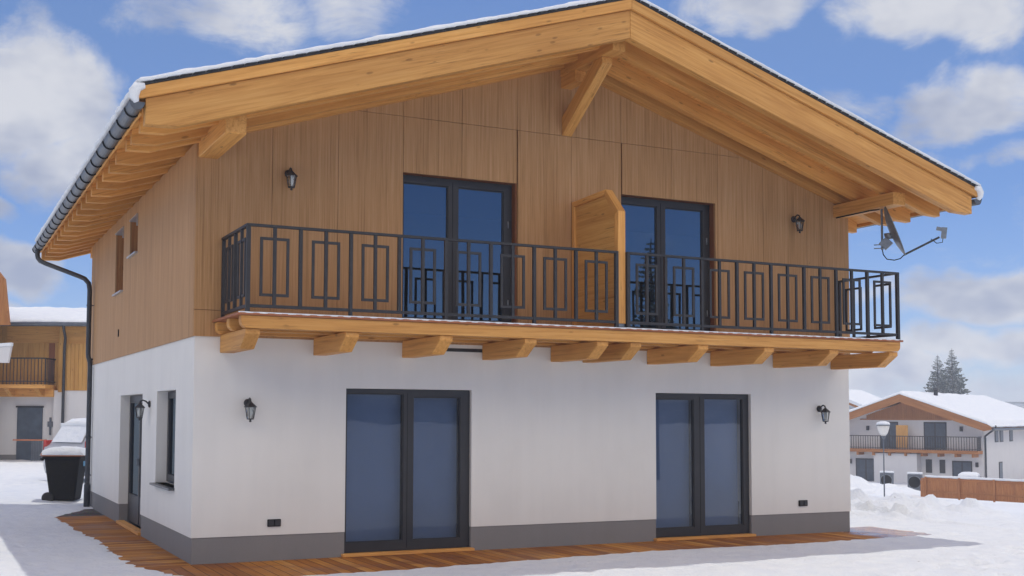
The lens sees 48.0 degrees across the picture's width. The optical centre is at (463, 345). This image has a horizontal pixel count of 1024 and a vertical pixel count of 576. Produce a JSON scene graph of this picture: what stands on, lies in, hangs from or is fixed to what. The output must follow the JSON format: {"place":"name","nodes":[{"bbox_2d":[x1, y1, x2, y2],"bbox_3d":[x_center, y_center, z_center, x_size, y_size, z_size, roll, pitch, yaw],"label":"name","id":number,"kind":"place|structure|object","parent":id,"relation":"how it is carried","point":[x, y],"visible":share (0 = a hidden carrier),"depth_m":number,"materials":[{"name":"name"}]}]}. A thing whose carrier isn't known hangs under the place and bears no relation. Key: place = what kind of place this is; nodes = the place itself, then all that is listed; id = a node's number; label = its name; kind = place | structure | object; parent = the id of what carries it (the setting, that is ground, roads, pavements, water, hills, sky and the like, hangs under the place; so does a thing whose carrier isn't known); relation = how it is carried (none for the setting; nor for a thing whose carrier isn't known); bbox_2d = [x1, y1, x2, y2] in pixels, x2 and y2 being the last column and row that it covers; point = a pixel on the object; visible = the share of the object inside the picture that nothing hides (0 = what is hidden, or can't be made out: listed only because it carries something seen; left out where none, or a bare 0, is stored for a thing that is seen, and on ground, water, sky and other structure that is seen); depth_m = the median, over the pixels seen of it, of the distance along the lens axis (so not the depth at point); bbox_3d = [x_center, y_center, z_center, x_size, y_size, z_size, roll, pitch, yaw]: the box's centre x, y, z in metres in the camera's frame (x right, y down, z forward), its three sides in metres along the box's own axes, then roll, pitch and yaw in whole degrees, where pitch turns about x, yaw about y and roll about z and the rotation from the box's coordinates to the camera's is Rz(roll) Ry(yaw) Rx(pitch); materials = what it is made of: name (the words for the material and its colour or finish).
{"place":"outdoors","nodes":[
{"label":"outdoors","id":0,"kind":"place"},
{"bbox_2d":[0,460,1023,575],"bbox_3d":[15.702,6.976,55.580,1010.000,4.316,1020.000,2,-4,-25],"label":"snow ground","id":1,"kind":"structure","parent":0,"point":[971,537],"depth_m":15.04,"materials":[{"name":"white snow"}]},
{"bbox_2d":[0,272,12,362],"bbox_3d":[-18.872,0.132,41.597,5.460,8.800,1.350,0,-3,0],"label":"timber house","id":2,"kind":"structure","parent":1,"relation":"on","point":[5,351],"depth_m":41.06,"materials":[{"name":"brown wood"}]},
{"bbox_2d":[13,439,46,460],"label":"garden gate","id":3,"kind":"structure","parent":1,"relation":"on","point":[35,448],"depth_m":42.05,"materials":[{"name":"grey metal"}]},
{"bbox_2d":[0,307,87,459],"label":"neighbour house","id":4,"kind":"structure","parent":1,"relation":"on","point":[43,383],"depth_m":43.07,"materials":[{"name":"brown wood"}]},
{"bbox_2d":[16,407,42,459],"bbox_3d":[-16.296,3.330,43.084,0.950,2.020,0.049,0,-3,0],"label":"door","id":5,"kind":"structure","parent":4,"relation":"in","point":[29,420],"depth_m":43.07,"materials":[{"name":"grey"}]},
{"bbox_2d":[49,343,54,382],"bbox_3d":[-15.518,0.598,43.249,0.220,1.600,0.014,0,-3,0],"label":"balcony door","id":6,"kind":"structure","parent":4,"relation":"in","point":[51,345],"depth_m":43.26,"materials":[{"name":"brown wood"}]},
{"bbox_2d":[40,446,85,500],"bbox_3d":[-7.995,2.578,23.002,0.857,1.127,0.660,0,-3,-3],"label":"wheelie bin","id":7,"kind":"object","parent":1,"relation":"on","point":[65,468],"visible":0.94,"depth_m":22.74,"materials":[{"name":"black plastic"}]},
{"bbox_2d":[43,418,85,475],"bbox_3d":[-9.093,2.819,31.035,2.120,1.743,4.300,-2,-4,33],"label":"parked car","id":8,"kind":"object","parent":1,"relation":"on","point":[71,432],"visible":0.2,"depth_m":29.57,"materials":[{"name":"silver metal"}]},
{"bbox_2d":[57,509,102,516],"bbox_3d":[-7.545,3.154,21.107,1.511,0.196,2.240,2,-4,-25],"label":"gravel strip","id":9,"kind":"object","parent":1,"relation":"on","point":[88,512],"visible":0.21,"depth_m":20.80,"materials":[{"name":"grey gravel"}]},
{"bbox_2d":[54,515,190,570],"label":"deck","id":10,"kind":"structure","parent":1,"relation":"on","point":[126,544],"depth_m":16.00,"materials":[{"name":"brown wood"}]},
{"bbox_2d":[32,0,983,564],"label":"chalet","id":11,"kind":"object","parent":1,"relation":"on","point":[564,274],"visible":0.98,"depth_m":15.70,"materials":[{"name":"brown wood"}]},
{"bbox_2d":[112,226,123,296],"bbox_3d":[-5.799,-1.419,19.516,0.198,1.092,0.920,2,-4,-25],"label":"side window","id":12,"kind":"structure","parent":11,"relation":"in","point":[120,232],"depth_m":19.38,"materials":[{"name":"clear glass"}]},
{"bbox_2d":[126,213,137,258],"bbox_3d":[-5.177,-1.731,18.206,0.198,0.622,0.790,2,-4,-25],"label":"side window","id":13,"kind":"structure","parent":11,"relation":"in","point":[135,218],"depth_m":18.11,"materials":[{"name":"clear glass"}]},
{"bbox_2d":[127,395,142,526],"bbox_3d":[-5.104,1.803,18.111,0.120,2.053,2.126,2,-4,-25],"label":"terrace door","id":14,"kind":"structure","parent":11,"relation":"in","point":[135,425],"depth_m":18.63,"materials":[{"name":"black glass"}]},
{"bbox_2d":[134,400,150,419],"bbox_3d":[-4.617,0.922,16.494,0.216,0.301,0.164,2,-4,-25],"label":"wall lantern","id":15,"kind":"object","parent":11,"relation":"attached to","point":[139,405],"depth_m":16.47,"materials":[{"name":"metal"}]},
{"bbox_2d":[149,391,175,490],"bbox_3d":[-3.946,1.255,15.462,0.295,1.298,1.400,2,-4,-25],"label":"kitchen window","id":16,"kind":"structure","parent":11,"relation":"in","point":[172,394],"depth_m":15.93,"materials":[{"name":"black glass"}]},
{"bbox_2d":[244,398,256,421],"bbox_3d":[-2.620,0.783,14.055,0.164,0.301,0.216,2,-4,-25],"label":"wall lantern","id":17,"kind":"object","parent":11,"relation":"attached to","point":[252,410],"depth_m":14.01,"materials":[{"name":"metal"}]},
{"bbox_2d":[267,519,280,526],"bbox_3d":[-2.343,2.192,14.204,0.170,0.090,0.032,2,-4,-25],"label":"outdoor socket","id":18,"kind":"object","parent":11,"relation":"attached to","point":[273,522],"visible":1,"depth_m":14.19,"materials":[{"name":"black plastic"}]},
{"bbox_2d":[285,167,297,189],"bbox_3d":[-2.172,-2.093,14.409,0.164,0.301,0.216,2,-4,-25],"label":"wall lantern","id":19,"kind":"object","parent":11,"relation":"attached to","point":[291,174],"depth_m":14.36,"materials":[{"name":"metal"}]},
{"bbox_2d":[344,389,469,552],"bbox_3d":[-0.761,1.627,15.148,1.777,2.096,0.168,2,-4,-25],"label":"patio door","id":20,"kind":"structure","parent":11,"relation":"in","point":[429,417],"depth_m":15.15,"materials":[{"name":"blue glass"}]},
{"bbox_2d":[402,175,511,322],"bbox_3d":[-0.107,-1.237,15.628,1.688,2.056,0.088,2,-4,-25],"label":"balcony door","id":21,"kind":"structure","parent":11,"relation":"in","point":[452,186],"depth_m":15.64,"materials":[{"name":"black metal"}]},
{"bbox_2d":[621,196,709,330],"bbox_3d":[2.973,-1.136,17.065,1.648,2.056,0.088,2,-4,-25],"label":"balcony door","id":22,"kind":"structure","parent":11,"relation":"in","point":[659,206],"depth_m":17.07,"materials":[{"name":"black metal"}]},
{"bbox_2d":[656,393,749,537],"bbox_3d":[3.517,1.767,17.145,1.726,2.096,0.168,2,-4,-25],"label":"patio door","id":23,"kind":"structure","parent":11,"relation":"in","point":[713,416],"depth_m":17.13,"materials":[{"name":"blue glass"}]},
{"bbox_2d":[791,214,804,232],"bbox_3d":[5.201,-1.897,17.853,0.164,0.301,0.216,2,-4,-25],"label":"wall lantern","id":24,"kind":"object","parent":11,"relation":"attached to","point":[799,220],"depth_m":17.81,"materials":[{"name":"metal"}]},
{"bbox_2d":[799,500,807,505],"bbox_3d":[5.252,2.433,17.750,0.170,0.090,0.032,2,-4,-25],"label":"outdoor socket","id":25,"kind":"object","parent":11,"relation":"attached to","point":[803,502],"visible":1,"depth_m":17.74,"materials":[{"name":"black plastic"}]},
{"bbox_2d":[817,405,829,423],"bbox_3d":[5.613,1.068,17.898,0.164,0.301,0.216,2,-4,-25],"label":"wall lantern","id":26,"kind":"object","parent":11,"relation":"attached to","point":[825,410],"depth_m":17.86,"materials":[{"name":"metal"}]},
{"bbox_2d":[836,207,946,260],"bbox_3d":[6.452,-1.742,17.607,0.702,0.908,1.698,4,-5,-44],"label":"satellite dish","id":27,"kind":"object","parent":11,"relation":"attached to","point":[885,243],"visible":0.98,"depth_m":17.37,"materials":[{"name":"metal"}]},
{"bbox_2d":[160,526,931,575],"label":"deck","id":28,"kind":"structure","parent":1,"relation":"on","point":[314,566],"depth_m":14.69,"materials":[{"name":"brown wood"}]},
{"bbox_2d":[850,474,876,494],"bbox_3d":[20.191,7.884,64.820,8.000,1.380,4.800,2,-4,-25],"label":"snow heap","id":29,"kind":"object","parent":1,"relation":"on","point":[863,485],"visible":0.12,"depth_m":64.42,"materials":[{"name":"white snow"}]},
{"bbox_2d":[849,389,880,406],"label":"timber house","id":30,"kind":"structure","parent":1,"relation":"on","point":[857,398],"depth_m":101.29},
{"bbox_2d":[876,421,889,496],"bbox_3d":[20.118,5.672,54.962,0.620,4.105,0.611,2,-4,-25],"label":"street lamp","id":31,"kind":"object","parent":1,"relation":"on","point":[883,428],"visible":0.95,"depth_m":54.91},
{"bbox_2d":[880,471,893,483],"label":"heat pump","id":32,"kind":"object","parent":1,"relation":"on","point":[889,476],"visible":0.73,"depth_m":74.81,"materials":[{"name":"white metal"}]},
{"bbox_2d":[869,482,954,499],"bbox_3d":[23.662,8.307,65.870,7.200,0.893,5.200,2,-4,-25],"label":"snow heap","id":33,"kind":"object","parent":1,"relation":"on","point":[890,489],"visible":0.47,"depth_m":64.45,"materials":[{"name":"white snow"}]},
{"bbox_2d":[907,472,922,490],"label":"heat pump","id":34,"kind":"object","parent":1,"relation":"on","point":[913,479],"visible":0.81,"depth_m":68.60,"materials":[{"name":"white metal"}]},
{"bbox_2d":[849,388,1023,482],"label":"house","id":35,"kind":"structure","parent":1,"relation":"on","point":[935,433],"depth_m":86.70,"materials":[{"name":"paint"}]},
{"bbox_2d":[856,458,873,480],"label":"patio door","id":36,"kind":"structure","parent":35,"relation":"in","point":[864,466],"depth_m":89.07,"materials":[{"name":"glass"}]},
{"bbox_2d":[880,422,897,448],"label":"balcony door","id":37,"kind":"structure","parent":35,"relation":"in","point":[892,428],"depth_m":87.97,"materials":[{"name":"grey glass"}]},
{"bbox_2d":[926,459,931,472],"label":"window","id":38,"kind":"structure","parent":35,"relation":"in","point":[928,461],"depth_m":86.11,"materials":[{"name":"grey glass"}]},
{"bbox_2d":[924,422,946,449],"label":"balcony door","id":39,"kind":"structure","parent":35,"relation":"in","point":[930,428],"depth_m":85.93,"materials":[{"name":"grey glass"}]},
{"bbox_2d":[939,460,944,472],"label":"window","id":40,"kind":"structure","parent":35,"relation":"in","point":[942,462],"depth_m":85.51,"materials":[{"name":"grey glass"}]},
{"bbox_2d":[952,461,971,475],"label":"patio door","id":41,"kind":"structure","parent":35,"relation":"in","point":[958,467],"depth_m":84.68,"materials":[{"name":"glass"}]},
{"bbox_2d":[995,431,998,441],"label":"side window","id":42,"kind":"structure","parent":35,"relation":"in","point":[996,432],"depth_m":86.61,"materials":[{"name":"grey glass"}]},
{"bbox_2d":[999,430,1002,441],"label":"side window","id":43,"kind":"structure","parent":35,"relation":"in","point":[1001,431],"depth_m":87.69,"materials":[{"name":"grey glass"}]},
{"bbox_2d":[999,462,1002,477],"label":"side window","id":44,"kind":"structure","parent":35,"relation":"in","point":[1000,463],"depth_m":87.27,"materials":[{"name":"grey glass"}]},
{"bbox_2d":[1009,430,1012,440],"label":"side window","id":45,"kind":"structure","parent":35,"relation":"in","point":[1010,431],"depth_m":89.91,"materials":[{"name":"grey glass"}]},
{"bbox_2d":[923,355,950,392],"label":"spruce tree","id":46,"kind":"object","parent":1,"relation":"on","point":[936,375],"visible":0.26,"depth_m":179.44,"materials":[{"name":"green plant"}]},
{"bbox_2d":[939,350,970,394],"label":"spruce tree","id":47,"kind":"object","parent":1,"relation":"on","point":[956,384],"visible":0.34,"depth_m":179.08,"materials":[{"name":"green plant"}]},
{"bbox_2d":[958,472,981,477],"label":"parked car","id":48,"kind":"object","parent":1,"relation":"on","point":[968,474],"visible":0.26,"depth_m":74.88,"materials":[{"name":"silver metal"}]},
{"bbox_2d":[920,475,1023,502],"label":"wooden fence","id":49,"kind":"object","parent":1,"relation":"on","point":[988,489],"visible":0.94,"depth_m":61.63,"materials":[{"name":"brown wood"}]},
{"bbox_2d":[0,0,1023,401],"label":"sky","id":50,"kind":"structure","parent":0,"point":[943,78],"materials":[{"name":"blue"}]},
{"bbox_2d":[849,402,1023,409],"bbox_3d":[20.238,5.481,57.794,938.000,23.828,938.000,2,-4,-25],"label":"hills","id":51,"kind":"structure","parent":0,"point":[1020,404],"depth_m":469.40,"materials":[{"name":"white snow"}]}
]}

